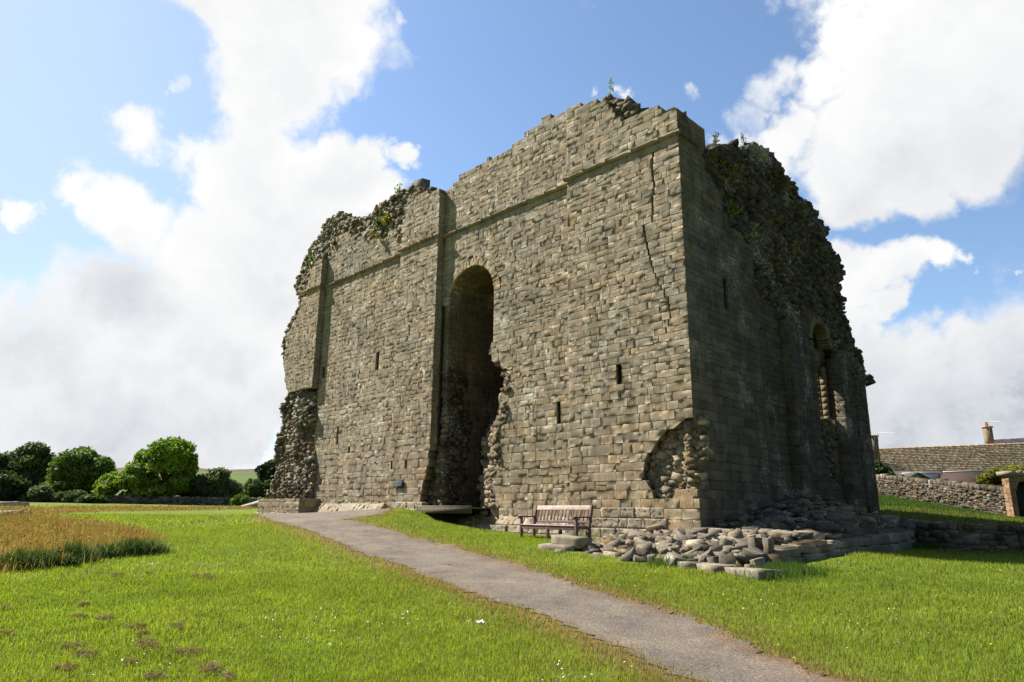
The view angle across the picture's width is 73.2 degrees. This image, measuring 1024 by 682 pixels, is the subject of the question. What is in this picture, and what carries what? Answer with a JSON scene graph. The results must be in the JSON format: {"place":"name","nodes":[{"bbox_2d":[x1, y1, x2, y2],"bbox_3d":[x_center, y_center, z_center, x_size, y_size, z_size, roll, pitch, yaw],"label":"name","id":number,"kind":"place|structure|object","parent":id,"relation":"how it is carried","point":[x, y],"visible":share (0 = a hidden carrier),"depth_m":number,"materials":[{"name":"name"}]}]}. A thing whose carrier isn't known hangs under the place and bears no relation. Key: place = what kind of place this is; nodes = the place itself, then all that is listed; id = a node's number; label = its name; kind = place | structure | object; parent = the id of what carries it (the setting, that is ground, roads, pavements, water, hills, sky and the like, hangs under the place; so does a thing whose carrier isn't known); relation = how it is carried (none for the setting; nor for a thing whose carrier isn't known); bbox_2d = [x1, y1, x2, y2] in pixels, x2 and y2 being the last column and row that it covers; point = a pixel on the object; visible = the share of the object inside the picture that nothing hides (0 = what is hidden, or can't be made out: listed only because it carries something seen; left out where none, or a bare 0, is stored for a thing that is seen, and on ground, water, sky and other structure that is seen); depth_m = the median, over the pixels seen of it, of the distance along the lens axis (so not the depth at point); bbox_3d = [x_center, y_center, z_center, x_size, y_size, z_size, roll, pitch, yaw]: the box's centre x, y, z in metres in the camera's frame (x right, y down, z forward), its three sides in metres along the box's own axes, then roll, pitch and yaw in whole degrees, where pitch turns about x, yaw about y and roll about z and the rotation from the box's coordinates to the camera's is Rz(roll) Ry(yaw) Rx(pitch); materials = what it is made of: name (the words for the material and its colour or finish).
{"place":"outdoors","nodes":[
{"label":"outdoors","id":0,"kind":"place"},
{"bbox_2d":[0,504,257,576],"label":"tall grass","id":1,"kind":"structure","parent":0,"point":[25,531],"depth_m":19.37,"materials":[{"name":"yellow plant"}]},
{"bbox_2d":[116,467,259,497],"bbox_3d":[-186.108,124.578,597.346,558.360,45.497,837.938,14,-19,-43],"label":"hill","id":2,"kind":"structure","parent":0,"point":[241,475],"depth_m":596.12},
{"bbox_2d":[0,500,1023,681],"bbox_3d":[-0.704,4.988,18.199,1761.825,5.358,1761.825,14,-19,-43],"label":"lawn","id":3,"kind":"structure","parent":0,"point":[449,518],"depth_m":9.83,"materials":[{"name":"green plant"}]},
{"bbox_2d":[0,603,15,609],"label":"grass clippings","id":4,"kind":"object","parent":3,"relation":"on","point":[5,605],"depth_m":9.54,"materials":[{"name":"brown plant"}]},
{"bbox_2d":[0,628,16,635],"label":"grass clippings","id":5,"kind":"object","parent":3,"relation":"on","point":[3,631],"depth_m":7.89,"materials":[{"name":"plant"}]},
{"bbox_2d":[0,501,29,506],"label":"flat stone","id":6,"kind":"object","parent":3,"relation":"on","point":[13,503],"visible":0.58,"depth_m":51.19,"materials":[{"name":"grey stone"}]},
{"bbox_2d":[0,472,31,501],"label":"shrub","id":7,"kind":"object","parent":3,"relation":"on","point":[14,487],"visible":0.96,"depth_m":78.62,"materials":[{"name":"green plant"}]},
{"bbox_2d":[0,510,32,519],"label":"flat stone","id":8,"kind":"object","parent":3,"relation":"on","point":[17,511],"visible":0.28,"depth_m":25.69,"materials":[{"name":"grey stone"}]},
{"bbox_2d":[18,494,30,501],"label":"shrub","id":9,"kind":"object","parent":3,"relation":"on","point":[23,498],"visible":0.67,"depth_m":78.68,"materials":[{"name":"green plant"}]},
{"bbox_2d":[0,544,55,571],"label":"grass tussock","id":10,"kind":"object","parent":3,"relation":"on","point":[18,556],"depth_m":13.24,"materials":[{"name":"green plant"}]},
{"bbox_2d":[0,441,57,485],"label":"broadleaf tree","id":11,"kind":"object","parent":3,"relation":"on","point":[29,461],"visible":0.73,"depth_m":91.72,"materials":[{"name":"green plant"}]},
{"bbox_2d":[26,484,55,502],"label":"shrub","id":12,"kind":"object","parent":3,"relation":"on","point":[43,493],"visible":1,"depth_m":78.52,"materials":[{"name":"green plant"}]},
{"bbox_2d":[19,546,63,569],"bbox_3d":[-9.471,4.288,13.779,1.540,0.509,1.563,14,-19,-43],"label":"grass tussock","id":13,"kind":"object","parent":3,"relation":"on","point":[48,554],"depth_m":13.64,"materials":[{"name":"green plant"}]},
{"bbox_2d":[50,490,64,502],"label":"shrub","id":14,"kind":"object","parent":3,"relation":"on","point":[56,497],"visible":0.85,"depth_m":78.56,"materials":[{"name":"green plant"}]},
{"bbox_2d":[50,662,78,672],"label":"grass clippings","id":15,"kind":"object","parent":3,"relation":"on","point":[69,666],"depth_m":6.55,"materials":[{"name":"brown plant"}]},
{"bbox_2d":[59,641,83,648],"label":"grass clippings","id":16,"kind":"object","parent":3,"relation":"on","point":[63,645],"depth_m":7.37,"materials":[{"name":"plant"}]},
{"bbox_2d":[52,552,91,568],"bbox_3d":[-9.020,4.383,13.882,1.020,0.338,0.862,2,-14,-4],"label":"grass tussock","id":17,"kind":"object","parent":3,"relation":"on","point":[73,560],"depth_m":13.79,"materials":[{"name":"green plant"}]},
{"bbox_2d":[61,489,86,502],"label":"shrub","id":18,"kind":"object","parent":3,"relation":"on","point":[70,496],"visible":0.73,"depth_m":78.25,"materials":[{"name":"green plant"}]},
{"bbox_2d":[47,536,105,563],"bbox_3d":[-9.263,4.413,14.573,1.677,0.582,1.960,14,-19,-43],"label":"grass tussock","id":19,"kind":"object","parent":3,"relation":"on","point":[77,548],"depth_m":14.36,"materials":[{"name":"green plant"}]},
{"bbox_2d":[37,445,117,494],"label":"broadleaf tree","id":20,"kind":"object","parent":3,"relation":"on","point":[83,468],"visible":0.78,"depth_m":88.31,"materials":[{"name":"green plant"}]},
{"bbox_2d":[70,612,87,617],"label":"grass clippings","id":21,"kind":"object","parent":3,"relation":"on","point":[76,614],"depth_m":9.04,"materials":[{"name":"plant"}]},
{"bbox_2d":[75,601,91,605],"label":"grass clippings","id":22,"kind":"object","parent":3,"relation":"on","point":[82,603],"depth_m":9.93,"materials":[{"name":"brown plant"}]},
{"bbox_2d":[72,648,101,657],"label":"grass clippings","id":23,"kind":"object","parent":3,"relation":"on","point":[85,652],"depth_m":7.06,"materials":[{"name":"brown plant"}]},
{"bbox_2d":[73,493,109,503],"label":"shrub","id":24,"kind":"object","parent":3,"relation":"on","point":[93,498],"visible":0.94,"depth_m":77.67,"materials":[{"name":"green plant"}]},
{"bbox_2d":[90,539,127,558],"bbox_3d":[-9.095,4.624,15.396,1.377,0.458,1.428,14,-19,-43],"label":"grass tussock","id":25,"kind":"object","parent":3,"relation":"on","point":[110,550],"depth_m":15.21,"materials":[{"name":"green plant"}]},
{"bbox_2d":[93,612,126,620],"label":"grass clippings","id":26,"kind":"object","parent":3,"relation":"on","point":[112,617],"depth_m":8.85,"materials":[{"name":"brown plant"}]},
{"bbox_2d":[108,572,124,575],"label":"grass clippings","id":27,"kind":"object","parent":3,"relation":"on","point":[114,573],"depth_m":12.57,"materials":[{"name":"brown plant"}]},
{"bbox_2d":[121,657,138,664],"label":"grass clippings","id":28,"kind":"object","parent":3,"relation":"on","point":[129,660],"depth_m":6.79,"materials":[{"name":"plant"}]},
{"bbox_2d":[124,620,150,628],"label":"grass clippings","id":29,"kind":"object","parent":3,"relation":"on","point":[142,624],"depth_m":8.36,"materials":[{"name":"plant"}]},
{"bbox_2d":[133,630,152,636],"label":"grass clippings","id":30,"kind":"object","parent":3,"relation":"on","point":[141,632],"depth_m":7.97,"materials":[{"name":"brown plant"}]},
{"bbox_2d":[91,435,198,496],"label":"broadleaf tree","id":31,"kind":"object","parent":3,"relation":"on","point":[175,458],"visible":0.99,"depth_m":82.51,"materials":[{"name":"green plant"}]},
{"bbox_2d":[113,534,182,557],"bbox_3d":[-8.607,4.652,15.787,1.759,0.572,1.662,-3,-14,13],"label":"grass tussock","id":32,"kind":"object","parent":3,"relation":"on","point":[134,547],"depth_m":15.57,"materials":[{"name":"green plant"}]},
{"bbox_2d":[132,636,166,650],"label":"grass clippings","id":33,"kind":"object","parent":3,"relation":"on","point":[148,641],"depth_m":7.48,"materials":[{"name":"brown plant"}]},
{"bbox_2d":[143,670,167,679],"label":"grass clippings","id":34,"kind":"object","parent":3,"relation":"on","point":[159,673],"depth_m":6.34,"materials":[{"name":"brown plant"}]},
{"bbox_2d":[136,535,174,556],"bbox_3d":[-8.393,4.768,16.132,1.404,0.482,1.470,1,-14,-1],"label":"grass tussock","id":35,"kind":"object","parent":3,"relation":"on","point":[153,544],"depth_m":16.02,"materials":[{"name":"green plant"}]},
{"bbox_2d":[47,495,264,505],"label":"field wall","id":36,"kind":"structure","parent":3,"relation":"on","point":[164,500],"depth_m":82.55,"materials":[{"name":"stone"}]},
{"bbox_2d":[169,620,185,629],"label":"grass clippings","id":37,"kind":"object","parent":3,"relation":"on","point":[178,623],"depth_m":8.41,"materials":[{"name":"plant"}]},
{"bbox_2d":[168,645,196,655],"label":"grass clippings","id":38,"kind":"object","parent":3,"relation":"on","point":[179,650],"depth_m":7.18,"materials":[{"name":"brown plant"}]},
{"bbox_2d":[184,645,207,652],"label":"grass clippings","id":39,"kind":"object","parent":3,"relation":"on","point":[198,648],"depth_m":7.29,"materials":[{"name":"plant"}]},
{"bbox_2d":[189,572,212,577],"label":"grass clippings","id":40,"kind":"object","parent":3,"relation":"on","point":[205,574],"depth_m":12.57,"materials":[{"name":"brown plant"}]},
{"bbox_2d":[180,467,243,497],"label":"willow bush","id":41,"kind":"object","parent":3,"relation":"on","point":[215,482],"visible":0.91,"depth_m":84.66,"materials":[{"name":"green plant"}]},
{"bbox_2d":[195,659,238,679],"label":"grass clippings","id":42,"kind":"object","parent":3,"relation":"on","point":[211,666],"depth_m":6.54,"materials":[{"name":"brown plant"}]},
{"bbox_2d":[230,493,249,505],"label":"shrub","id":43,"kind":"object","parent":3,"relation":"on","point":[241,499],"visible":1,"depth_m":78.41,"materials":[{"name":"green plant"}]},
{"bbox_2d":[241,501,257,507],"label":"grey barn","id":44,"kind":"structure","parent":3,"relation":"on","point":[254,504],"depth_m":69.97,"materials":[{"name":"metal"}]},
{"bbox_2d":[238,477,271,497],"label":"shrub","id":45,"kind":"object","parent":3,"relation":"on","point":[256,488],"visible":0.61,"depth_m":109.15,"materials":[{"name":"green plant"}]},
{"bbox_2d":[254,459,275,482],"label":"broadleaf tree","id":46,"kind":"object","parent":3,"relation":"on","point":[266,470],"visible":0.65,"depth_m":168.11,"materials":[{"name":"green plant"}]},
{"bbox_2d":[409,506,489,513],"bbox_3d":[-2.254,6.367,25.844,1.990,0.322,4.307,14,-19,-43],"label":"stone threshold slab","id":47,"kind":"object","parent":3,"relation":"on","point":[451,509],"visible":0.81,"depth_m":24.65,"materials":[{"name":"grey stone"}]},
{"bbox_2d":[15,507,1020,679],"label":"daisies","id":48,"kind":"object","parent":3,"relation":"on","point":[450,602],"visible":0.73,"depth_m":9.52,"materials":[{"name":"white plant"}]},
{"bbox_2d":[517,505,593,538],"bbox_3d":[1.190,5.129,19.459,0.774,0.974,2.440,11,-18,-36],"label":"bench","id":49,"kind":"object","parent":3,"relation":"on","point":[533,526],"visible":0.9,"depth_m":19.45,"materials":[{"name":"brown wood"}]},
{"bbox_2d":[254,94,880,536],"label":"castle keep","id":50,"kind":"structure","parent":3,"relation":"on","point":[610,316],"depth_m":24.72,"materials":[{"name":"stone"}]},
{"bbox_2d":[367,229,381,240],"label":"weed","id":51,"kind":"object","parent":50,"relation":"on","point":[375,236],"visible":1,"depth_m":32.68,"materials":[{"name":"green plant"}]},
{"bbox_2d":[372,215,382,226],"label":"weed","id":52,"kind":"object","parent":50,"relation":"on","point":[377,221],"visible":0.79,"depth_m":33.14,"materials":[{"name":"green plant"}]},
{"bbox_2d":[379,212,392,224],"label":"weed","id":53,"kind":"object","parent":50,"relation":"on","point":[386,220],"visible":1,"depth_m":32.60,"materials":[{"name":"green plant"}]},
{"bbox_2d":[393,480,403,487],"bbox_3d":[-4.571,5.772,27.770,0.049,0.288,0.661,14,-19,-43],"label":"plaque","id":54,"kind":"object","parent":50,"relation":"attached to","point":[398,484],"visible":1,"depth_m":27.72,"materials":[{"name":"metal"}]},
{"bbox_2d":[394,183,402,193],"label":"weed","id":55,"kind":"object","parent":50,"relation":"on","point":[397,190],"visible":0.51,"depth_m":33.76,"materials":[{"name":"green plant"}]},
{"bbox_2d":[608,77,613,93],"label":"weed","id":56,"kind":"object","parent":50,"relation":"on","point":[609,86],"visible":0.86,"depth_m":24.21,"materials":[{"name":"green plant"}]},
{"bbox_2d":[712,132,722,143],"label":"weed","id":57,"kind":"object","parent":50,"relation":"on","point":[714,141],"visible":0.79,"depth_m":24.95,"materials":[{"name":"green plant"}]},
{"bbox_2d":[717,160,743,174],"bbox_3d":[7.567,-6.058,24.128,1.091,0.635,0.431,8,-16,-28],"label":"weed","id":58,"kind":"object","parent":50,"relation":"on","point":[733,167],"visible":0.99,"depth_m":24.05,"materials":[{"name":"green plant"}]},
{"bbox_2d":[727,199,741,217],"bbox_3d":[7.428,-4.409,23.170,0.540,0.610,0.386,7,-16,-25],"label":"weed","id":59,"kind":"object","parent":50,"relation":"on","point":[732,213],"visible":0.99,"depth_m":23.12,"materials":[{"name":"green plant"}]},
{"bbox_2d":[740,133,746,144],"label":"weed","id":60,"kind":"object","parent":50,"relation":"on","point":[742,137],"visible":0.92,"depth_m":26.64,"materials":[{"name":"green plant"}]},
{"bbox_2d":[742,233,761,244],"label":"weed","id":61,"kind":"object","parent":50,"relation":"on","point":[745,238],"visible":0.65,"depth_m":23.76,"materials":[{"name":"green plant"}]},
{"bbox_2d":[538,494,917,581],"bbox_3d":[7.083,5.032,18.631,14.032,2.027,6.329,14,-19,-43],"label":"ruined foundation","id":62,"kind":"object","parent":3,"relation":"on","point":[803,527],"visible":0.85,"depth_m":16.27,"materials":[{"name":"stone"}]},
{"bbox_2d":[534,556,1013,657],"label":"buttercups","id":63,"kind":"object","parent":3,"relation":"on","point":[819,610],"visible":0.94,"depth_m":9.26,"materials":[{"name":"yellow plant"}]},
{"bbox_2d":[634,493,1006,585],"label":"long grass","id":64,"kind":"structure","parent":3,"relation":"on","point":[800,570],"depth_m":13.40,"materials":[{"name":"green plant"}]},
{"bbox_2d":[996,471,1023,516],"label":"gateway","id":65,"kind":"object","parent":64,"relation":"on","point":[1013,485],"visible":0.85,"depth_m":33.98,"materials":[{"name":"stone"}]},
{"bbox_2d":[1016,482,1023,516],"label":"door","id":66,"kind":"structure","parent":65,"relation":"in","point":[1020,488],"depth_m":34.24,"materials":[{"name":"wood"}]},
{"bbox_2d":[874,460,896,475],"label":"hedge bush","id":67,"kind":"object","parent":3,"relation":"on","point":[880,468],"visible":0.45,"depth_m":55.40,"materials":[{"name":"green plant"}]},
{"bbox_2d":[897,472,930,478],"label":"garden store","id":68,"kind":"structure","parent":3,"relation":"on","point":[917,474],"depth_m":53.06,"materials":[{"name":"metal"}]},
{"bbox_2d":[883,514,955,530],"bbox_3d":[15.326,6.161,22.322,4.343,1.026,8.747,14,-19,-43],"label":"bank rubble","id":69,"kind":"object","parent":3,"relation":"on","point":[909,524],"visible":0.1,"depth_m":23.95,"materials":[{"name":"stone"}]},
{"bbox_2d":[902,472,940,478],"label":"outhouse","id":70,"kind":"structure","parent":3,"relation":"on","point":[934,475],"depth_m":57.57,"materials":[{"name":"grey stone"}]},
{"bbox_2d":[876,473,1006,514],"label":"dry stone wall","id":71,"kind":"structure","parent":3,"relation":"on","point":[976,496],"depth_m":39.59,"materials":[{"name":"grey stone"}]},
{"bbox_2d":[871,422,1023,475],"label":"stone roofed house","id":72,"kind":"structure","parent":3,"relation":"on","point":[990,453],"depth_m":61.08,"materials":[{"name":"stone"}]},
{"bbox_2d":[940,470,983,482],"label":"lean to","id":73,"kind":"object","parent":3,"relation":"on","point":[964,476],"visible":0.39,"depth_m":56.40,"materials":[{"name":"pink stone"}]},
{"bbox_2d":[916,522,1023,550],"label":"ruined low wall","id":74,"kind":"structure","parent":3,"relation":"on","point":[976,537],"depth_m":20.50,"materials":[{"name":"stone"}]},
{"bbox_2d":[0,0,1023,469],"label":"sky","id":75,"kind":"structure","parent":0,"point":[170,170],"materials":[{"name":"blue"}]},
{"bbox_2d":[258,508,851,681],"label":"path","id":76,"kind":"structure","parent":0,"point":[686,643],"depth_m":10.12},
{"bbox_2d":[975,463,1023,484],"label":"golden shrub","id":77,"kind":"object","parent":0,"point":[988,476],"visible":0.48,"depth_m":36.76,"materials":[{"name":"yellow plant"}]},
{"bbox_2d":[994,438,1023,443],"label":"slate roofed house","id":78,"kind":"structure","parent":0,"point":[1011,440],"depth_m":77.21,"materials":[{"name":"stone"}]}
]}

